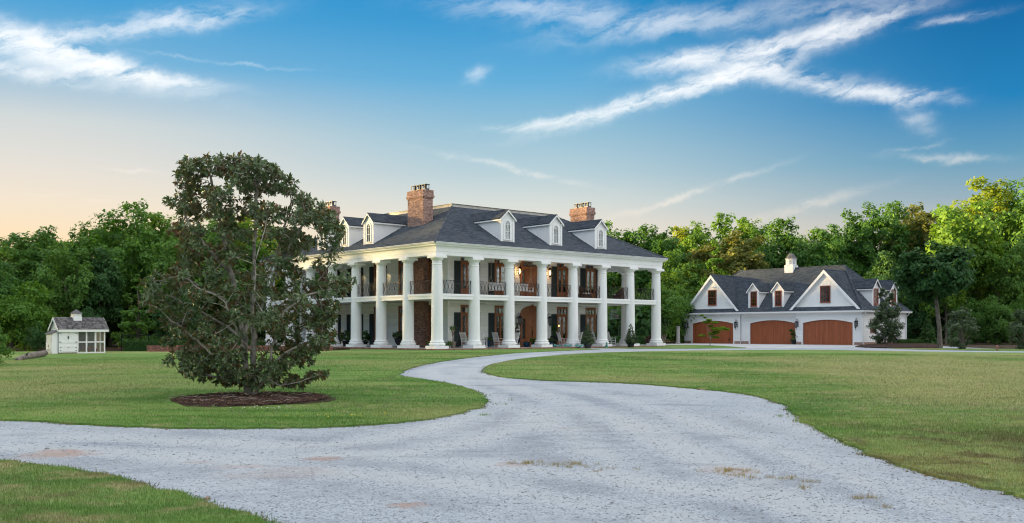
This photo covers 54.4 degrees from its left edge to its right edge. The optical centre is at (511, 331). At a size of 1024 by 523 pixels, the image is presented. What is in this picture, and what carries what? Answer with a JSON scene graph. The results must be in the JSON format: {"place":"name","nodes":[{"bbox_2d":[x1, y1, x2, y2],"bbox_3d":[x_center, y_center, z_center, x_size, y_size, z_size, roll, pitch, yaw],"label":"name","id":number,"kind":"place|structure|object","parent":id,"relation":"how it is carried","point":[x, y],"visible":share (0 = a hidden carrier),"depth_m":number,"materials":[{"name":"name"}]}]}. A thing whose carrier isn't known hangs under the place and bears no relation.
{"place":"outdoors","nodes":[
{"label":"outdoors","id":0,"kind":"place"},
{"bbox_2d":[0,460,265,522],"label":"lawn","id":1,"kind":"structure","parent":0,"point":[25,486],"depth_m":10.09,"materials":[{"name":"green plant"}]},
{"bbox_2d":[0,348,597,428],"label":"lawn","id":2,"kind":"structure","parent":0,"point":[115,354],"depth_m":28.05,"materials":[{"name":"green plant"}]},
{"bbox_2d":[14,350,47,359],"bbox_3d":[-27.068,1.359,56.248,0.482,0.465,8.966,0,0,-16],"label":"fallen log","id":3,"kind":"object","parent":2,"relation":"on","point":[37,354],"visible":0.82,"depth_m":55.81,"materials":[{"name":"beige wood"}]},
{"bbox_2d":[45,309,108,353],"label":"hen house","id":4,"kind":"structure","parent":2,"relation":"on","point":[62,336],"depth_m":67.59,"materials":[{"name":"white painted siding"},{"name":"wire mesh"},{"name":"roof shingles"}]},
{"bbox_2d":[147,345,349,351],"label":"garden wall","id":5,"kind":"structure","parent":2,"relation":"on","point":[154,348],"depth_m":73.10,"materials":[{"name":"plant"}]},
{"bbox_2d":[170,391,335,406],"bbox_3d":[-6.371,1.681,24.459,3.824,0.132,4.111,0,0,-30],"label":"mulch bed","id":6,"kind":"object","parent":2,"relation":"on","point":[225,405],"visible":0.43,"depth_m":22.98,"materials":[{"name":"brown wood"}]},
{"bbox_2d":[166,390,311,401],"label":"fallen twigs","id":7,"kind":"object","parent":6,"relation":"on","point":[241,397],"visible":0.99,"depth_m":24.01,"materials":[{"name":"brown wood"}]},
{"bbox_2d":[137,150,356,394],"bbox_3d":[-6.790,-1.407,25.535,5.551,6.447,3.904,0,0,0],"label":"magnolia tree","id":8,"kind":"object","parent":6,"relation":"on","point":[275,322],"visible":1,"depth_m":25.03,"materials":[{"name":"green plant"}]},
{"bbox_2d":[0,339,1021,350],"bbox_3d":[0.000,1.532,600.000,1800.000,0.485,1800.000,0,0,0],"label":"ground","id":9,"kind":"structure","parent":0,"point":[978,345],"depth_m":90.68,"materials":[{"name":"green plant"}]},
{"bbox_2d":[0,323,14,364],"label":"shrub","id":10,"kind":"object","parent":9,"relation":"on","point":[4,351],"visible":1,"depth_m":45.45,"materials":[{"name":"green plant"}]},
{"bbox_2d":[0,242,21,287],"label":"tree","id":11,"kind":"object","parent":9,"relation":"on","point":[5,252],"visible":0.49,"depth_m":84.98,"materials":[{"name":"green plant"}]},
{"bbox_2d":[0,261,25,318],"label":"tree","id":12,"kind":"object","parent":9,"relation":"on","point":[7,284],"visible":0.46,"depth_m":79.46,"materials":[{"name":"green plant"}]},
{"bbox_2d":[0,233,49,347],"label":"tree","id":13,"kind":"object","parent":9,"relation":"on","point":[9,242],"visible":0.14,"depth_m":91.32,"materials":[{"name":"green plant"}]},
{"bbox_2d":[0,231,58,312],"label":"tree","id":14,"kind":"object","parent":9,"relation":"on","point":[20,245],"visible":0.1,"depth_m":93.76,"materials":[{"name":"green plant"}]},
{"bbox_2d":[0,280,63,350],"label":"tree","id":15,"kind":"object","parent":9,"relation":"on","point":[13,309],"visible":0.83,"depth_m":77.10,"materials":[{"name":"green plant"}]},
{"bbox_2d":[24,321,45,350],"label":"tree","id":16,"kind":"object","parent":9,"relation":"on","point":[37,338],"visible":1,"depth_m":75.77,"materials":[{"name":"green plant"}]},
{"bbox_2d":[8,225,96,324],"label":"tree","id":17,"kind":"object","parent":9,"relation":"on","point":[45,238],"visible":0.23,"depth_m":88.86,"materials":[{"name":"green plant"}]},
{"bbox_2d":[30,239,104,316],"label":"tree","id":18,"kind":"object","parent":9,"relation":"on","point":[62,301],"visible":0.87,"depth_m":82.98,"materials":[{"name":"green plant"}]},
{"bbox_2d":[54,221,102,346],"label":"tree","id":19,"kind":"object","parent":9,"relation":"on","point":[84,230],"visible":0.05,"depth_m":95.30,"materials":[{"name":"green plant"}]},
{"bbox_2d":[79,306,105,350],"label":"tree","id":20,"kind":"object","parent":9,"relation":"on","point":[90,334],"visible":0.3,"depth_m":79.75,"materials":[{"name":"green plant"}]},
{"bbox_2d":[73,247,126,348],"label":"tree","id":21,"kind":"object","parent":9,"relation":"on","point":[106,281],"visible":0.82,"depth_m":84.54,"materials":[{"name":"green plant"}]},
{"bbox_2d":[85,221,128,346],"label":"tree","id":22,"kind":"object","parent":9,"relation":"on","point":[110,342],"visible":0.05,"depth_m":97.25,"materials":[{"name":"green plant"}]},
{"bbox_2d":[68,198,181,336],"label":"tree","id":23,"kind":"object","parent":9,"relation":"on","point":[139,236],"visible":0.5,"depth_m":91.44,"materials":[{"name":"green plant"}]},
{"bbox_2d":[110,274,157,347],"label":"tree","id":24,"kind":"object","parent":9,"relation":"on","point":[131,322],"visible":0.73,"depth_m":81.77,"materials":[{"name":"green plant"}]},
{"bbox_2d":[110,212,180,334],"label":"tree","id":25,"kind":"object","parent":9,"relation":"on","point":[158,221],"visible":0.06,"depth_m":95.22,"materials":[{"name":"green plant"}]},
{"bbox_2d":[135,224,219,317],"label":"tree","id":26,"kind":"object","parent":9,"relation":"on","point":[164,261],"visible":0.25,"depth_m":88.03,"materials":[{"name":"green plant"}]},
{"bbox_2d":[150,282,209,340],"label":"tree","id":27,"kind":"object","parent":9,"relation":"on","point":[158,323],"visible":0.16,"depth_m":79.41,"materials":[{"name":"green plant"}]},
{"bbox_2d":[123,340,265,350],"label":"hedge","id":28,"kind":"object","parent":9,"relation":"on","point":[135,345],"visible":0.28,"depth_m":75.94,"materials":[{"name":"green plant"}]},
{"bbox_2d":[179,213,274,338],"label":"tree","id":29,"kind":"object","parent":9,"relation":"on","point":[243,267],"visible":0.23,"depth_m":94.47,"materials":[{"name":"green plant"}]},
{"bbox_2d":[223,212,284,339],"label":"tree","id":30,"kind":"object","parent":9,"relation":"on","point":[259,239],"visible":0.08,"depth_m":98.54,"materials":[{"name":"green plant"}]},
{"bbox_2d":[239,225,299,307],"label":"tree","id":31,"kind":"object","parent":9,"relation":"on","point":[282,280],"visible":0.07,"depth_m":99.50,"materials":[{"name":"green plant"}]},
{"bbox_2d":[258,184,668,349],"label":"mansion","id":32,"kind":"structure","parent":9,"relation":"on","point":[422,269],"depth_m":76.05,"materials":[{"name":"paint"}]},
{"bbox_2d":[340,330,350,345],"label":"potted plant","id":33,"kind":"object","parent":32,"relation":"on","point":[344,337],"visible":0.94,"depth_m":79.67,"materials":[{"name":"green plant"}]},
{"bbox_2d":[398,261,402,294],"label":"french door","id":34,"kind":"structure","parent":32,"relation":"in","point":[400,264],"depth_m":77.71,"materials":[{"name":"brown wood"}]},
{"bbox_2d":[461,305,468,346],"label":"french door","id":35,"kind":"structure","parent":32,"relation":"in","point":[464,308],"depth_m":74.30,"materials":[{"name":"brown wood"}]},
{"bbox_2d":[461,257,468,293],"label":"french door","id":36,"kind":"structure","parent":32,"relation":"in","point":[464,263],"depth_m":74.31,"materials":[{"name":"brown wood"}]},
{"bbox_2d":[494,306,503,346],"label":"french door","id":37,"kind":"structure","parent":32,"relation":"in","point":[499,310],"depth_m":76.47,"materials":[{"name":"brown wood"}]},
{"bbox_2d":[494,259,503,294],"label":"french door","id":38,"kind":"structure","parent":32,"relation":"in","point":[499,267],"depth_m":76.47,"materials":[{"name":"brown wood"}]},
{"bbox_2d":[520,305,536,346],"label":"front door","id":39,"kind":"structure","parent":32,"relation":"in","point":[528,314],"depth_m":78.45,"materials":[{"name":"brown wood"}]},
{"bbox_2d":[520,261,536,295],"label":"front door","id":40,"kind":"structure","parent":32,"relation":"in","point":[529,270],"depth_m":78.45,"materials":[{"name":"brown wood"}]},
{"bbox_2d":[556,307,567,345],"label":"french door","id":41,"kind":"structure","parent":32,"relation":"in","point":[562,312],"depth_m":80.94,"materials":[{"name":"brown wood"}]},
{"bbox_2d":[557,263,567,296],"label":"french door","id":42,"kind":"structure","parent":32,"relation":"in","point":[562,271],"depth_m":80.94,"materials":[{"name":"brown wood"}]},
{"bbox_2d":[585,308,595,337],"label":"french door","id":43,"kind":"structure","parent":32,"relation":"in","point":[590,312],"depth_m":83.23,"materials":[{"name":"brown wood"}]},
{"bbox_2d":[586,265,595,297],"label":"french door","id":44,"kind":"structure","parent":32,"relation":"in","point":[590,271],"depth_m":83.19,"materials":[{"name":"brown wood"}]},
{"bbox_2d":[2,236,1022,346],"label":"woodland","id":45,"kind":"object","parent":9,"relation":"on","point":[611,328],"visible":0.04,"depth_m":98.87,"materials":[{"name":"green plant"}]},
{"bbox_2d":[607,272,620,298],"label":"tree","id":46,"kind":"object","parent":9,"relation":"on","point":[610,280],"visible":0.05,"depth_m":116.77,"materials":[{"name":"green plant"}]},
{"bbox_2d":[605,220,646,290],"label":"tree","id":47,"kind":"object","parent":9,"relation":"on","point":[607,224],"visible":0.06,"depth_m":122.16,"materials":[{"name":"green plant"}]},
{"bbox_2d":[608,335,648,344],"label":"hedge","id":48,"kind":"object","parent":9,"relation":"on","point":[641,340],"visible":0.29,"depth_m":93.47,"materials":[{"name":"green plant"}]},
{"bbox_2d":[609,223,674,294],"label":"tree","id":49,"kind":"object","parent":9,"relation":"on","point":[642,279],"visible":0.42,"depth_m":118.33,"materials":[{"name":"green plant"}]},
{"bbox_2d":[635,281,679,341],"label":"tree","id":50,"kind":"object","parent":9,"relation":"on","point":[647,307],"visible":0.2,"depth_m":98.95,"materials":[{"name":"green plant"}]},
{"bbox_2d":[636,282,689,342],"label":"tree","id":51,"kind":"object","parent":9,"relation":"on","point":[670,311],"visible":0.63,"depth_m":98.27,"materials":[{"name":"green plant"}]},
{"bbox_2d":[639,226,691,290],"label":"tree","id":52,"kind":"object","parent":9,"relation":"on","point":[672,245],"visible":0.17,"depth_m":122.99,"materials":[{"name":"green plant"}]},
{"bbox_2d":[648,249,707,341],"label":"tree","id":53,"kind":"object","parent":9,"relation":"on","point":[690,282],"visible":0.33,"depth_m":112.69,"materials":[{"name":"green plant"}]},
{"bbox_2d":[662,283,695,342],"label":"tree","id":54,"kind":"object","parent":9,"relation":"on","point":[683,315],"visible":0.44,"depth_m":104.55,"materials":[{"name":"green plant"}]},
{"bbox_2d":[665,226,700,277],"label":"tree","id":55,"kind":"object","parent":9,"relation":"on","point":[679,232],"visible":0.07,"depth_m":130.88,"materials":[{"name":"green plant"}]},
{"bbox_2d":[674,220,727,297],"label":"tree","id":56,"kind":"object","parent":9,"relation":"on","point":[691,240],"visible":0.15,"depth_m":128.87,"materials":[{"name":"green plant"}]},
{"bbox_2d":[696,243,729,290],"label":"tree","id":57,"kind":"object","parent":9,"relation":"on","point":[712,259],"visible":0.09,"depth_m":109.70,"materials":[{"name":"green plant"}]},
{"bbox_2d":[690,212,748,274],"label":"tree","id":58,"kind":"object","parent":9,"relation":"on","point":[721,230],"visible":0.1,"depth_m":133.49,"materials":[{"name":"green plant"}]},
{"bbox_2d":[686,230,768,287],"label":"tree","id":59,"kind":"object","parent":9,"relation":"on","point":[735,253],"visible":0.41,"depth_m":114.57,"materials":[{"name":"green plant"}]},
{"bbox_2d":[718,217,770,268],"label":"tree","id":60,"kind":"object","parent":9,"relation":"on","point":[744,224],"visible":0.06,"depth_m":130.96,"materials":[{"name":"green plant"}]},
{"bbox_2d":[737,254,771,269],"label":"tree","id":61,"kind":"object","parent":9,"relation":"on","point":[763,266],"visible":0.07,"depth_m":112.86,"materials":[{"name":"green plant"}]},
{"bbox_2d":[733,223,784,268],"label":"tree","id":62,"kind":"object","parent":9,"relation":"on","point":[763,231],"visible":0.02,"depth_m":127.59,"materials":[{"name":"green plant"}]},
{"bbox_2d":[751,215,812,268],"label":"tree","id":63,"kind":"object","parent":9,"relation":"on","point":[786,244],"visible":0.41,"depth_m":118.71,"materials":[{"name":"green plant"}]},
{"bbox_2d":[797,227,832,263],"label":"tree","id":64,"kind":"object","parent":9,"relation":"on","point":[809,237],"visible":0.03,"depth_m":123.78,"materials":[{"name":"green plant"}]},
{"bbox_2d":[794,224,868,275],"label":"tree","id":65,"kind":"object","parent":9,"relation":"on","point":[833,244],"visible":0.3,"depth_m":115.20,"materials":[{"name":"green plant"}]},
{"bbox_2d":[818,217,875,276],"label":"tree","id":66,"kind":"object","parent":9,"relation":"on","point":[866,259],"visible":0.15,"depth_m":118.60,"materials":[{"name":"green plant"}]},
{"bbox_2d":[836,200,911,278],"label":"tree","id":67,"kind":"object","parent":9,"relation":"on","point":[861,232],"visible":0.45,"depth_m":116.40,"materials":[{"name":"green plant"}]},
{"bbox_2d":[863,250,904,303],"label":"tree","id":68,"kind":"object","parent":9,"relation":"on","point":[880,273],"visible":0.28,"depth_m":105.50,"materials":[{"name":"green plant"}]},
{"bbox_2d":[867,200,931,265],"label":"tree","id":69,"kind":"object","parent":9,"relation":"on","point":[897,210],"visible":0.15,"depth_m":120.41,"materials":[{"name":"green plant"}]},
{"bbox_2d":[883,207,941,272],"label":"tree","id":70,"kind":"object","parent":9,"relation":"on","point":[921,220],"visible":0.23,"depth_m":116.34,"materials":[{"name":"green plant"}]},
{"bbox_2d":[891,202,936,252],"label":"tree","id":71,"kind":"object","parent":9,"relation":"on","point":[912,211],"visible":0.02,"depth_m":126.30,"materials":[{"name":"green plant"}]},
{"bbox_2d":[897,281,935,338],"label":"tree","id":72,"kind":"object","parent":9,"relation":"on","point":[915,321],"visible":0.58,"depth_m":103.16,"materials":[{"name":"green plant"}]},
{"bbox_2d":[917,300,959,342],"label":"tree","id":73,"kind":"object","parent":9,"relation":"on","point":[942,315],"visible":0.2,"depth_m":106.95,"materials":[{"name":"green plant"}]},
{"bbox_2d":[918,227,974,343],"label":"tree","id":74,"kind":"object","parent":9,"relation":"on","point":[950,302],"visible":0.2,"depth_m":100.72,"materials":[{"name":"green plant"}]},
{"bbox_2d":[925,199,1008,343],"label":"tree","id":75,"kind":"object","parent":9,"relation":"on","point":[979,237],"visible":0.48,"depth_m":101.19,"materials":[{"name":"green plant"}]},
{"bbox_2d":[952,298,989,344],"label":"tree","id":76,"kind":"object","parent":9,"relation":"on","point":[977,315],"visible":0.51,"depth_m":97.47,"materials":[{"name":"green plant"}]},
{"bbox_2d":[924,175,1021,340],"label":"tree","id":77,"kind":"object","parent":9,"relation":"on","point":[993,193],"visible":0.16,"depth_m":114.37,"materials":[{"name":"green plant"}]},
{"bbox_2d":[975,295,1015,344],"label":"tree","id":78,"kind":"object","parent":9,"relation":"on","point":[1000,317],"visible":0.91,"depth_m":96.52,"materials":[{"name":"green plant"}]},
{"bbox_2d":[976,241,1023,343],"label":"tree","id":79,"kind":"object","parent":9,"relation":"on","point":[1006,283],"visible":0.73,"depth_m":101.23,"materials":[{"name":"green plant"}]},
{"bbox_2d":[979,179,1023,341],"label":"tree","id":80,"kind":"object","parent":9,"relation":"on","point":[1011,187],"visible":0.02,"depth_m":119.17,"materials":[{"name":"green plant"}]},
{"bbox_2d":[983,177,1023,304],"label":"tree","id":81,"kind":"object","parent":9,"relation":"on","point":[1009,216],"visible":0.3,"depth_m":110.50,"materials":[{"name":"green plant"}]},
{"bbox_2d":[1006,213,1023,266],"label":"tree","id":82,"kind":"object","parent":9,"relation":"on","point":[1014,239],"visible":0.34,"depth_m":108.69,"materials":[{"name":"green plant"}]},
{"bbox_2d":[1008,295,1023,343],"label":"tree","id":83,"kind":"object","parent":9,"relation":"on","point":[1018,306],"visible":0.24,"depth_m":98.05,"materials":[{"name":"green plant"}]},
{"bbox_2d":[0,346,1023,522],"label":"driveway","id":84,"kind":"structure","parent":0,"point":[463,372],"depth_m":13.23,"materials":[{"name":"grey gravel"}]},
{"bbox_2d":[0,392,1017,522],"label":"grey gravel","id":85,"kind":"structure","parent":84,"relation":"on","point":[836,479],"depth_m":11.39,"materials":[{"name":"grey gravel"}]},
{"bbox_2d":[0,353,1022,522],"bbox_3d":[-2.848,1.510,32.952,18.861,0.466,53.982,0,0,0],"label":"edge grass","id":86,"kind":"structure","parent":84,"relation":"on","point":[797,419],"depth_m":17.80,"materials":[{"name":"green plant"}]},
{"bbox_2d":[0,354,1023,522],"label":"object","id":87,"kind":"structure","parent":84,"relation":"on","point":[206,497],"depth_m":17.77,"materials":[{"name":"green plant"}]},
{"bbox_2d":[506,459,892,507],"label":"dirt patches","id":88,"kind":"object","parent":84,"relation":"on","point":[725,470],"visible":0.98,"depth_m":12.30,"materials":[{"name":"soil"}]},
{"bbox_2d":[855,343,938,347],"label":"mulch bed","id":89,"kind":"object","parent":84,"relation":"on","point":[909,345],"visible":0.73,"depth_m":81.41,"materials":[{"name":"brown soil"}]},
{"bbox_2d":[866,288,904,343],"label":"magnolia tree","id":90,"kind":"object","parent":89,"relation":"on","point":[883,316],"visible":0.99,"depth_m":87.12,"materials":[{"name":"green plant"}]},
{"bbox_2d":[917,315,936,343],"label":"arborvitae","id":91,"kind":"object","parent":89,"relation":"on","point":[931,337],"visible":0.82,"depth_m":92.72,"materials":[{"name":"green plant"}]},
{"bbox_2d":[890,240,978,347],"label":"tree","id":92,"kind":"object","parent":89,"relation":"on","point":[946,278],"visible":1,"depth_m":77.03,"materials":[{"name":"green plant"}]},
{"bbox_2d":[0,0,1023,310],"label":"sky","id":93,"kind":"structure","parent":0,"point":[663,114],"materials":[{"name":"blue"}]},
{"bbox_2d":[0,350,1023,522],"bbox_3d":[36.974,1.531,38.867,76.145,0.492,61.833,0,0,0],"label":"lawn","id":94,"kind":"structure","parent":0,"point":[872,413],"depth_m":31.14,"materials":[{"name":"green plant"}]},
{"bbox_2d":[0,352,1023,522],"bbox_3d":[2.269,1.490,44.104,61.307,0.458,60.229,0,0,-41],"label":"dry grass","id":95,"kind":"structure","parent":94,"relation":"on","point":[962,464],"depth_m":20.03,"materials":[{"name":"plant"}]},
{"bbox_2d":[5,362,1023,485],"bbox_3d":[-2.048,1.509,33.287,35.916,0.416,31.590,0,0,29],"label":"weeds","id":96,"kind":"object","parent":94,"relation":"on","point":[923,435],"visible":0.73,"depth_m":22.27,"materials":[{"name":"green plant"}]},
{"bbox_2d":[606,345,745,348],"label":"lawn","id":97,"kind":"structure","parent":0,"point":[687,347],"depth_m":79.02,"materials":[{"name":"green plant"}]},
{"bbox_2d":[624,324,637,346],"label":"potted plant","id":98,"kind":"object","parent":97,"relation":"on","point":[630,340],"visible":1,"depth_m":79.28,"materials":[{"name":"green plant"}]},
{"bbox_2d":[587,343,863,348],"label":"paved apron","id":99,"kind":"object","parent":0,"point":[756,346],"visible":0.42,"depth_m":83.94,"materials":[{"name":"grey concrete"}]},
{"bbox_2d":[580,324,594,347],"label":"potted plant","id":100,"kind":"object","parent":99,"relation":"on","point":[587,341],"visible":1,"depth_m":76.58,"materials":[{"name":"green plant"}]},
{"bbox_2d":[684,253,911,344],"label":"garage","id":101,"kind":"structure","parent":99,"relation":"on","point":[826,305],"depth_m":96.71,"materials":[{"name":"white paint"}]},
{"bbox_2d":[693,321,732,343],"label":"garage door","id":102,"kind":"structure","parent":101,"relation":"in","point":[698,328],"depth_m":102.55,"materials":[{"name":"brown wood"}]},
{"bbox_2d":[751,320,794,343],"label":"garage door","id":103,"kind":"structure","parent":101,"relation":"in","point":[770,331],"depth_m":97.57,"materials":[{"name":"brown wood"}]},
{"bbox_2d":[804,320,852,344],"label":"garage door","id":104,"kind":"structure","parent":101,"relation":"in","point":[819,332],"depth_m":92.60,"materials":[{"name":"brown wood"}]},
{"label":"mulch bed","id":105,"kind":"structure","parent":99,"relation":"on","visible":0},
{"bbox_2d":[698,314,729,343],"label":"young maple","id":106,"kind":"object","parent":105,"relation":"on","point":[716,330],"visible":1,"depth_m":84.93,"materials":[{"name":"green plant"}]},
{"bbox_2d":[879,347,1023,350],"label":"lawn","id":107,"kind":"structure","parent":0,"point":[970,349],"depth_m":70.44,"materials":[{"name":"green plant"}]},
{"bbox_2d":[943,307,980,348],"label":"evergreen bush","id":108,"kind":"object","parent":107,"relation":"on","point":[954,324],"visible":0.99,"depth_m":72.31,"materials":[{"name":"green plant"}]},
{"bbox_2d":[1007,309,1023,348],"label":"evergreen bush","id":109,"kind":"object","parent":107,"relation":"on","point":[1018,325],"visible":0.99,"depth_m":71.53,"materials":[{"name":"green plant"}]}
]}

